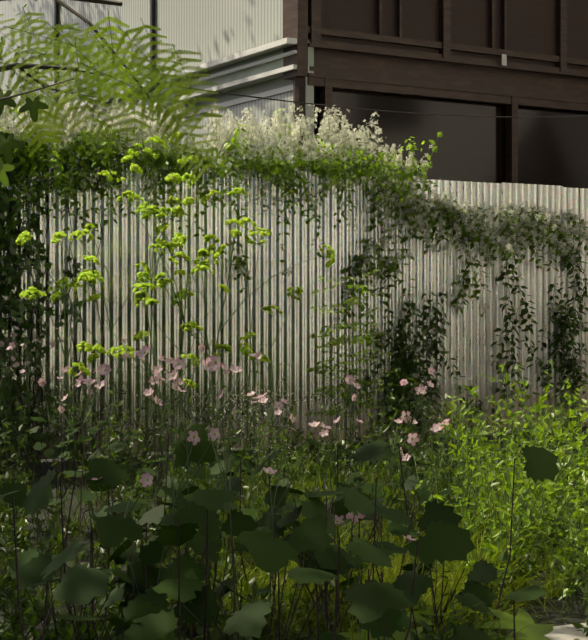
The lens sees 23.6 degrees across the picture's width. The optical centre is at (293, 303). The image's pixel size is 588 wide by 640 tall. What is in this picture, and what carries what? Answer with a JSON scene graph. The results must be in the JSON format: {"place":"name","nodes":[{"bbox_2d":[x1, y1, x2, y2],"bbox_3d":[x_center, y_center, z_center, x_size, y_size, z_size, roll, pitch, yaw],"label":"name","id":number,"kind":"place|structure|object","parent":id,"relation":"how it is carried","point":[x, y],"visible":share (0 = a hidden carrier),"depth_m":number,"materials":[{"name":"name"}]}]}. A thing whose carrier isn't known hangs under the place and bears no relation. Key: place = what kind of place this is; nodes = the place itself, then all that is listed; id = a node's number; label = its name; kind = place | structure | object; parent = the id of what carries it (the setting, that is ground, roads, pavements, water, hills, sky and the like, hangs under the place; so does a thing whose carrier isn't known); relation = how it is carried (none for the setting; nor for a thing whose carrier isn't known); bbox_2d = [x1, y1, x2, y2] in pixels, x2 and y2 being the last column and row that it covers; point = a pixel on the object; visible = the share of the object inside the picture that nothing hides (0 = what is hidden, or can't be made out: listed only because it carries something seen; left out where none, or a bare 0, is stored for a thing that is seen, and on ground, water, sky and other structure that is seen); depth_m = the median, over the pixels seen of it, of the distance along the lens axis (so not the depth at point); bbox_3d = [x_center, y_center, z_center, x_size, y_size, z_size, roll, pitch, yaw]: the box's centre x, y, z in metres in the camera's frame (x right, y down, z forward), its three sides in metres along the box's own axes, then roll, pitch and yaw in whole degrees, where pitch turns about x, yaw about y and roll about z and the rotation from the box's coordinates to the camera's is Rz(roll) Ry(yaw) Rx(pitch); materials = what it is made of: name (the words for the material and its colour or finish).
{"place":"outdoors","nodes":[
{"label":"outdoors","id":0,"kind":"place"},
{"bbox_2d":[0,88,47,186],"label":"leaves","id":1,"kind":"object","parent":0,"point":[8,144],"visible":0.98,"depth_m":6.43,"materials":[{"name":"green plant"}]},
{"bbox_2d":[0,0,292,166],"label":"pale wing glazing","id":2,"kind":"structure","parent":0,"point":[211,30],"depth_m":17.49,"materials":[{"name":"white glass"}]},
{"bbox_2d":[5,38,310,135],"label":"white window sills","id":3,"kind":"structure","parent":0,"point":[277,45],"depth_m":15.98,"materials":[{"name":"white paint"}]},
{"bbox_2d":[2,70,313,168],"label":"pale stucco wall","id":4,"kind":"structure","parent":0,"point":[268,85],"depth_m":15.90,"materials":[{"name":"grey paint"}]},
{"bbox_2d":[43,47,313,125],"bbox_3d":[-4.012,-2.658,21.925,0.200,0.218,16.000,0,0,-31],"label":"pale green wing band","id":5,"kind":"object","parent":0,"point":[254,70],"visible":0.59,"depth_m":16.15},
{"bbox_2d":[0,426,587,638],"bbox_3d":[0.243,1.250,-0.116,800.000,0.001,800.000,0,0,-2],"label":"ground","id":6,"kind":"structure","parent":0,"point":[570,616],"depth_m":7.79,"materials":[{"name":"soil"}]},
{"bbox_2d":[0,0,36,76],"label":"neighbour tree","id":7,"kind":"object","parent":6,"relation":"on","point":[1,44],"visible":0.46,"depth_m":21.75,"materials":[{"name":"green plant"}]},
{"bbox_2d":[0,167,104,459],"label":"ivy vines","id":8,"kind":"object","parent":6,"relation":"on","point":[35,395],"visible":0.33,"depth_m":11.04,"materials":[{"name":"plant"}]},
{"bbox_2d":[0,130,122,465],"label":"ivy leaves","id":9,"kind":"object","parent":6,"relation":"on","point":[16,307],"visible":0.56,"depth_m":10.89,"materials":[{"name":"green plant"}]},
{"bbox_2d":[0,0,204,162],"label":"silk tree","id":10,"kind":"object","parent":6,"relation":"on","point":[78,15],"visible":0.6,"depth_m":6.98,"materials":[{"name":"green plant"}]},
{"bbox_2d":[0,12,226,180],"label":"silk tree leaflets","id":11,"kind":"object","parent":10,"relation":"attached to","point":[109,70],"visible":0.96,"depth_m":6.77,"materials":[{"name":"green plant"}]},
{"bbox_2d":[54,0,171,158],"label":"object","id":12,"kind":"structure","parent":6,"relation":"on","point":[152,13],"depth_m":18.21,"materials":[{"name":"black metal"}]},
{"bbox_2d":[24,141,330,480],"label":"flower stems","id":13,"kind":"object","parent":6,"relation":"on","point":[146,309],"visible":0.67,"depth_m":10.27,"materials":[{"name":"green plant"}]},
{"bbox_2d":[16,132,334,388],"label":"yellow-green flower clusters","id":14,"kind":"object","parent":13,"relation":"attached to","point":[174,178],"visible":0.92,"depth_m":10.24,"materials":[{"name":"plant"}]},
{"bbox_2d":[170,386,343,485],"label":"small flowers","id":15,"kind":"object","parent":6,"relation":"on","point":[254,423],"visible":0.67,"depth_m":8.78,"materials":[{"name":"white plant"}]},
{"bbox_2d":[0,326,559,639],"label":"anemone","id":16,"kind":"object","parent":6,"relation":"on","point":[148,616],"depth_m":4.61},
{"bbox_2d":[0,269,587,639],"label":"border herb","id":17,"kind":"object","parent":6,"relation":"on","point":[533,632],"depth_m":6.88,"materials":[{"name":"green plant"}]},
{"bbox_2d":[0,84,587,441],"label":"climbing vine","id":18,"kind":"object","parent":6,"relation":"on","point":[359,174],"depth_m":12.50,"materials":[{"name":"green plant"}]},
{"bbox_2d":[0,428,587,639],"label":"grass tufts","id":19,"kind":"object","parent":6,"relation":"on","point":[550,582],"visible":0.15,"depth_m":5.76,"materials":[{"name":"green plant"}]},
{"bbox_2d":[293,0,587,182],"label":"building frame","id":20,"kind":"object","parent":6,"relation":"on","point":[444,73],"visible":0.58,"depth_m":16.08,"materials":[{"name":"brown wood"}]},
{"bbox_2d":[283,0,307,79],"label":"steel corner trim","id":21,"kind":"structure","parent":20,"relation":"attached to","point":[295,18],"depth_m":15.07,"materials":[{"name":"brown metal"}]},
{"bbox_2d":[314,87,587,188],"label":"window","id":22,"kind":"structure","parent":20,"relation":"attached to","point":[552,150],"depth_m":16.39,"materials":[{"name":"black glass"}]},
{"bbox_2d":[321,0,587,70],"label":"wooden wall panels","id":23,"kind":"object","parent":20,"relation":"attached to","point":[531,26],"depth_m":16.33,"materials":[{"name":"brown wood"}]},
{"bbox_2d":[502,54,506,65],"bbox_3d":[2.454,-2.840,16.404,0.070,0.130,0.004,0,0,-31],"label":"beam tag plate","id":24,"kind":"object","parent":20,"relation":"attached to","point":[504,59],"visible":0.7,"depth_m":16.40,"materials":[{"name":"grey metal"}]},
{"bbox_2d":[544,623,587,639],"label":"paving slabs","id":25,"kind":"structure","parent":6,"relation":"on","point":[564,631],"depth_m":5.15,"materials":[{"name":"stone"}]},
{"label":"fence","id":26,"kind":"object","parent":6,"relation":"on","visible":0},
{"bbox_2d":[0,156,587,459],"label":"corrugated fence","id":27,"kind":"object","parent":26,"relation":"attached to","point":[471,334],"visible":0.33,"depth_m":12.22,"materials":[{"name":"metal"}]},
{"bbox_2d":[43,171,577,458],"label":"fence posts","id":28,"kind":"object","parent":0,"point":[248,308],"visible":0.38,"depth_m":12.27,"materials":[{"name":"grey metal"}]},
{"bbox_2d":[73,70,587,117],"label":"overhead cable","id":29,"kind":"object","parent":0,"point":[363,108],"visible":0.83,"depth_m":9.57,"materials":[{"name":"grey plastic"}]}
]}

